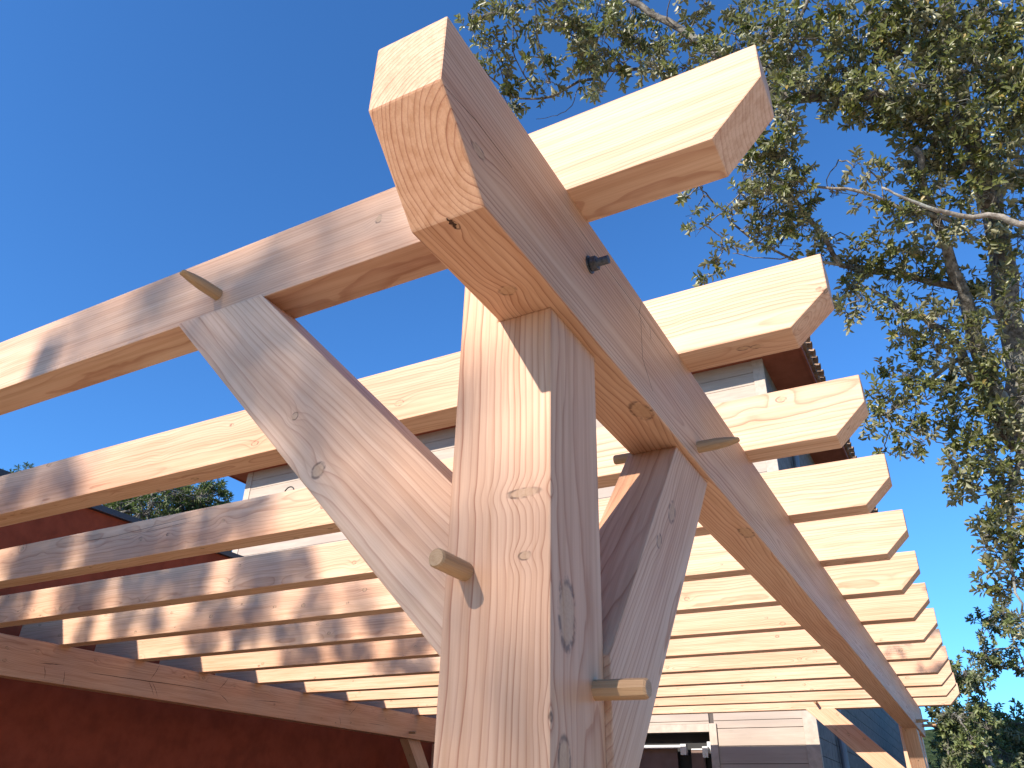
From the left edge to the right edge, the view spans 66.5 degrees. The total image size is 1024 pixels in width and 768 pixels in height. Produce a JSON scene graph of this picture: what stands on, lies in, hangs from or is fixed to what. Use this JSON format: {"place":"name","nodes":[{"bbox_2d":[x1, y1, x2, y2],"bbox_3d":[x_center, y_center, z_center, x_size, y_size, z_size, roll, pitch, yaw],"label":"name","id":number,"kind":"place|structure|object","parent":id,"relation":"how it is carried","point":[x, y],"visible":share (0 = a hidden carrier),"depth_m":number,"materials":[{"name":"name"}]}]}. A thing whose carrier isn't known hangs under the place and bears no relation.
{"place":"outdoors","nodes":[
{"label":"outdoors","id":0,"kind":"place"},
{"bbox_2d":[0,0,1023,729],"label":"sky","id":1,"kind":"structure","parent":0,"point":[143,142],"materials":[{"name":"blue"}]},
{"bbox_2d":[229,337,906,767],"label":"timber house","id":2,"kind":"structure","parent":0,"point":[789,739],"depth_m":11.64,"materials":[{"name":"beige wood"}]},
{"bbox_2d":[639,744,687,767],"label":"sliding door","id":3,"kind":"structure","parent":2,"relation":"in","point":[653,756],"depth_m":10.27,"materials":[{"name":"metal"}]},
{"bbox_2d":[691,742,710,767],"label":"sliding door","id":4,"kind":"structure","parent":2,"relation":"in","point":[698,756],"depth_m":10.08,"materials":[{"name":"metal"}]},
{"bbox_2d":[923,729,1022,767],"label":"hill","id":5,"kind":"structure","parent":0,"point":[929,734],"depth_m":94.84,"materials":[{"name":"green plant"}]},
{"label":"ground","id":6,"kind":"structure","parent":0,"visible":0},
{"bbox_2d":[3,462,33,472],"bbox_3d":[-16.714,8.016,24.114,2.684,11.872,2.639,-14,-32,25],"label":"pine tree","id":7,"kind":"object","parent":6,"relation":"on","point":[25,467],"visible":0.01,"depth_m":26.07,"materials":[{"name":"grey plant"}]},
{"bbox_2d":[102,478,234,551],"bbox_3d":[-11.602,7.912,23.495,6.244,11.693,6.435,-14,-32,25],"label":"pine tree","id":8,"kind":"object","parent":6,"relation":"on","point":[199,498],"visible":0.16,"depth_m":24.25,"materials":[{"name":"plant"}]},
{"bbox_2d":[0,469,433,767],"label":"red building","id":9,"kind":"structure","parent":6,"relation":"on","point":[45,726],"depth_m":7.72,"materials":[{"name":"paint"}]},
{"bbox_2d":[0,17,959,767],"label":"pergola","id":10,"kind":"object","parent":6,"relation":"on","point":[502,587],"visible":1,"depth_m":2.00,"materials":[{"name":"brown wood"}]},
{"bbox_2d":[453,0,1023,640],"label":"holm oak","id":11,"kind":"object","parent":6,"relation":"on","point":[973,38],"visible":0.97,"depth_m":3.96,"materials":[{"name":"green plant"}]},
{"bbox_2d":[925,654,1017,767],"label":"oak tree","id":12,"kind":"object","parent":6,"relation":"on","point":[975,743],"visible":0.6,"depth_m":11.66,"materials":[{"name":"green plant"}]},
{"bbox_2d":[928,710,1021,767],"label":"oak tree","id":13,"kind":"object","parent":6,"relation":"on","point":[938,762],"visible":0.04,"depth_m":19.68,"materials":[{"name":"green plant"}]},
{"bbox_2d":[931,695,1023,767],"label":"oak tree","id":14,"kind":"object","parent":6,"relation":"on","point":[1013,735],"visible":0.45,"depth_m":14.81,"materials":[{"name":"green plant"}]},
{"bbox_2d":[961,594,1023,678],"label":"oak tree","id":15,"kind":"object","parent":6,"relation":"on","point":[992,659],"visible":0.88,"depth_m":13.26,"materials":[{"name":"green plant"}]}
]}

